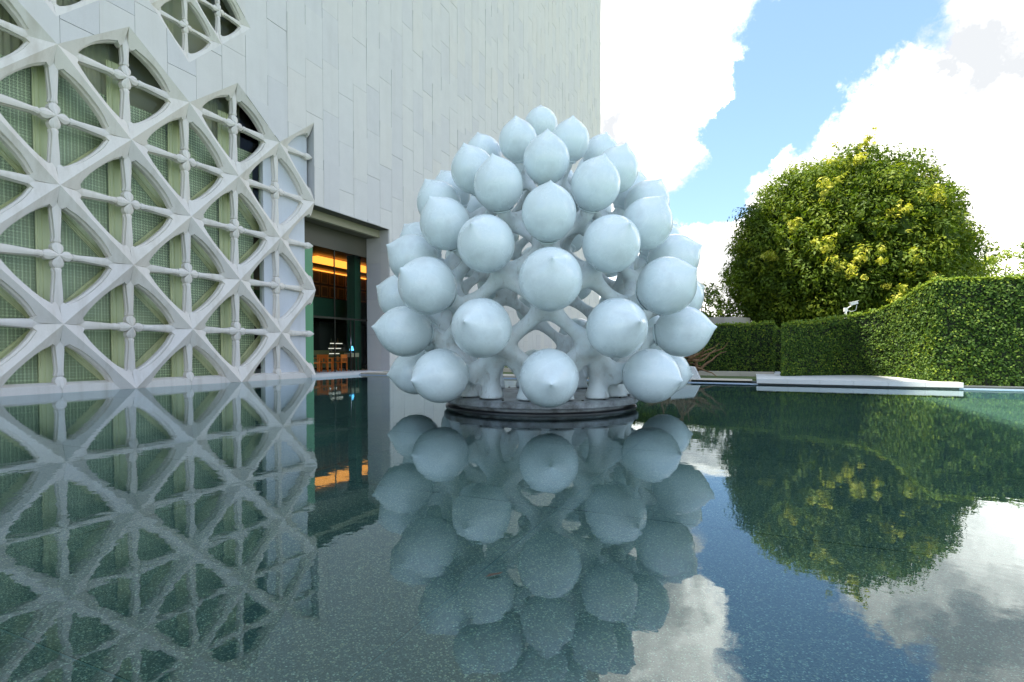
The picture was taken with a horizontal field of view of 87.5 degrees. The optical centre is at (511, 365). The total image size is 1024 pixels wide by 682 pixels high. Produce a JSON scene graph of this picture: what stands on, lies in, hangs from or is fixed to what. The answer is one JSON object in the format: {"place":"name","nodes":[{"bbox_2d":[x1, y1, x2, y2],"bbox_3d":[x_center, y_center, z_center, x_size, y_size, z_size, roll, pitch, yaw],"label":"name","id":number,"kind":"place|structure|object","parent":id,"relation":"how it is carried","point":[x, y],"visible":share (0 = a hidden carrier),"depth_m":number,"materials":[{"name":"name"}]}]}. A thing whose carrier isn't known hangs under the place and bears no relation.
{"place":"outdoors","nodes":[
{"label":"outdoors","id":0,"kind":"place"},
{"bbox_2d":[314,350,336,369],"bbox_3d":[-9.753,-0.248,26.952,0.850,1.000,2.000,1,2,24],"label":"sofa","id":1,"kind":"object","parent":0,"point":[321,352],"visible":0.23,"depth_m":27.20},
{"bbox_2d":[344,353,358,370],"bbox_3d":[-7.945,-0.167,26.527,0.400,0.860,0.600,1,2,24],"label":"console table","id":2,"kind":"object","parent":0,"point":[352,355],"visible":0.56,"depth_m":26.54,"materials":[{"name":"beige paint"}]},
{"bbox_2d":[0,422,1023,681],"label":"pool floor","id":3,"kind":"structure","parent":0,"point":[632,552],"depth_m":3.49,"materials":[{"name":"teal"}]},
{"bbox_2d":[446,387,638,430],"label":"round plinth","id":4,"kind":"structure","parent":3,"relation":"on","point":[508,403],"depth_m":9.23,"materials":[{"name":"grey stone"}]},
{"bbox_2d":[371,105,716,407],"bbox_3d":[0.579,-2.319,10.838,6.716,5.838,6.715,1,2,24],"label":"flower sculpture","id":5,"kind":"object","parent":4,"relation":"on","point":[644,329],"visible":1,"depth_m":8.82,"materials":[{"name":"white paint"}]},
{"bbox_2d":[359,374,1023,389],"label":"pool edge","id":6,"kind":"object","parent":3,"relation":"on","point":[757,383],"visible":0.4,"depth_m":17.61,"materials":[{"name":"grey stone"}]},
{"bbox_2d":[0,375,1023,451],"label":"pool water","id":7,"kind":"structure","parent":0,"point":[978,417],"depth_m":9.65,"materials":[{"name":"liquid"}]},
{"bbox_2d":[486,572,501,576],"bbox_3d":[-0.087,1.022,2.614,0.100,0.008,0.028,-1,2,-27],"label":"floating leaf","id":8,"kind":"object","parent":7,"relation":"on","point":[491,574],"visible":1,"depth_m":2.62,"materials":[{"name":"grey"}]},
{"bbox_2d":[361,372,751,382],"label":"pool terrace","id":9,"kind":"structure","parent":0,"point":[514,376],"depth_m":19.13,"materials":[{"name":"beige stone"}]},
{"bbox_2d":[690,366,700,378],"bbox_3d":[6.150,0.227,18.900,0.970,0.520,0.500,1,2,24],"label":"stone wedge","id":10,"kind":"object","parent":9,"relation":"on","point":[696,375],"visible":0.36,"depth_m":18.56,"materials":[{"name":"white stone"}]},
{"bbox_2d":[691,380,1023,388],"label":"drain strip","id":11,"kind":"object","parent":9,"relation":"on","point":[995,387],"visible":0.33,"depth_m":15.29,"materials":[{"name":"grey metal"}]},
{"bbox_2d":[385,371,755,379],"bbox_3d":[0.931,0.469,23.496,17.910,0.185,2.398,1,2,24],"label":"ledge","id":12,"kind":"object","parent":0,"point":[740,377],"depth_m":20.14,"materials":[{"name":"grey stone"}]},
{"bbox_2d":[684,342,727,376],"bbox_3d":[6.610,-0.452,21.047,3.333,1.791,2.205,2,2,44],"label":"driftwood","id":13,"kind":"object","parent":12,"relation":"on","point":[692,358],"visible":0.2,"depth_m":20.65,"materials":[{"name":"brown wood"}]},
{"bbox_2d":[600,0,1023,316],"label":"sky","id":14,"kind":"structure","parent":0,"point":[711,99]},
{"label":"ground","id":15,"kind":"structure","parent":0,"visible":0},
{"bbox_2d":[0,0,600,396],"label":"museum building","id":16,"kind":"structure","parent":15,"relation":"on","point":[195,192],"depth_m":18.60,"materials":[{"name":"grey concrete"}]},
{"bbox_2d":[314,358,319,371],"bbox_3d":[-8.949,-0.066,23.911,0.492,0.800,0.528,0,2,14],"label":"wooden chair","id":17,"kind":"object","parent":16,"relation":"on","point":[318,362],"visible":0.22,"depth_m":24.08,"materials":[{"name":"orange wood"}]},
{"bbox_2d":[317,355,331,371],"bbox_3d":[-8.651,-0.087,24.712,0.528,0.800,0.492,0,2,4],"label":"wooden chair","id":18,"kind":"object","parent":16,"relation":"on","point":[322,357],"visible":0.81,"depth_m":24.48,"materials":[{"name":"orange wood"}]},
{"bbox_2d":[314,355,338,370],"bbox_3d":[-9.104,-0.090,25.898,0.800,0.740,1.200,1,2,24],"label":"dining table","id":19,"kind":"object","parent":16,"relation":"on","point":[326,363],"visible":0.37,"depth_m":26.23,"materials":[{"name":"brown wood"}]},
{"bbox_2d":[314,321,363,368],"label":"wall","id":20,"kind":"structure","parent":16,"relation":"on","point":[323,333],"depth_m":28.84,"materials":[{"name":"black"}]},
{"bbox_2d":[332,354,347,370],"bbox_3d":[-8.221,-0.110,25.555,0.492,0.800,0.528,0,2,14],"label":"wooden chair","id":21,"kind":"object","parent":16,"relation":"on","point":[342,357],"visible":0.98,"depth_m":25.38,"materials":[{"name":"orange wood"}]},
{"bbox_2d":[503,368,773,375],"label":"kerb","id":22,"kind":"structure","parent":15,"relation":"on","point":[729,373],"depth_m":21.41,"materials":[{"name":"beige stone"}]},
{"bbox_2d":[701,281,737,316],"bbox_3d":[12.915,-2.698,35.926,3.940,5.677,4.374,-1,2,-42],"label":"broad leaved bush","id":23,"kind":"object","parent":15,"relation":"on","point":[710,300],"visible":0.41,"depth_m":34.63,"materials":[{"name":"green plant"}]},
{"bbox_2d":[708,317,749,323],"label":"curved wall","id":24,"kind":"structure","parent":15,"relation":"on","point":[718,320],"depth_m":29.67,"materials":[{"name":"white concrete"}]},
{"bbox_2d":[685,320,776,372],"bbox_3d":[7.251,-0.751,23.843,8.183,2.406,1.576,0,2,16],"label":"straight hedge","id":25,"kind":"object","parent":15,"relation":"on","point":[749,347],"visible":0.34,"depth_m":22.53,"materials":[{"name":"green plant"}]},
{"bbox_2d":[774,326,781,371],"bbox_3d":[12.566,-0.722,24.996,4.114,2.289,1.073,0,2,14],"label":"hedge","id":26,"kind":"object","parent":15,"relation":"on","point":[778,347],"visible":0.02,"depth_m":24.67,"materials":[{"name":"green plant"}]},
{"bbox_2d":[843,300,858,313],"bbox_3d":[16.095,-1.328,25.436,0.621,3.473,0.170,0,2,9],"label":"security camera","id":27,"kind":"object","parent":15,"relation":"on","point":[845,310],"visible":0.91,"depth_m":25.37,"materials":[{"name":"white paint"}]},
{"bbox_2d":[716,127,1000,327],"bbox_3d":[20.899,-6.527,32.398,16.227,13.510,15.438,1,2,24],"label":"round canopy tree","id":28,"kind":"object","parent":15,"relation":"on","point":[832,236],"visible":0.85,"depth_m":29.08,"materials":[{"name":"green plant"}]},
{"bbox_2d":[756,371,963,388],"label":"stone platform","id":29,"kind":"structure","parent":15,"relation":"on","point":[775,378],"depth_m":16.57,"materials":[{"name":"grey stone"}]},
{"bbox_2d":[780,275,975,380],"bbox_3d":[12.059,-1.060,18.543,4.995,3.312,4.920,1,2,24],"label":"curving hedge","id":30,"kind":"object","parent":29,"relation":"on","point":[887,340],"visible":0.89,"depth_m":19.21,"materials":[{"name":"green plant"}]},
{"bbox_2d":[913,273,1023,386],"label":"corner hedge","id":31,"kind":"object","parent":15,"relation":"on","point":[986,317],"visible":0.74,"depth_m":15.32,"materials":[{"name":"green plant"}]},
{"bbox_2d":[979,242,1023,276],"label":"yellow green tree","id":32,"kind":"object","parent":15,"relation":"on","point":[995,261],"visible":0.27,"depth_m":37.31,"materials":[{"name":"green plant"}]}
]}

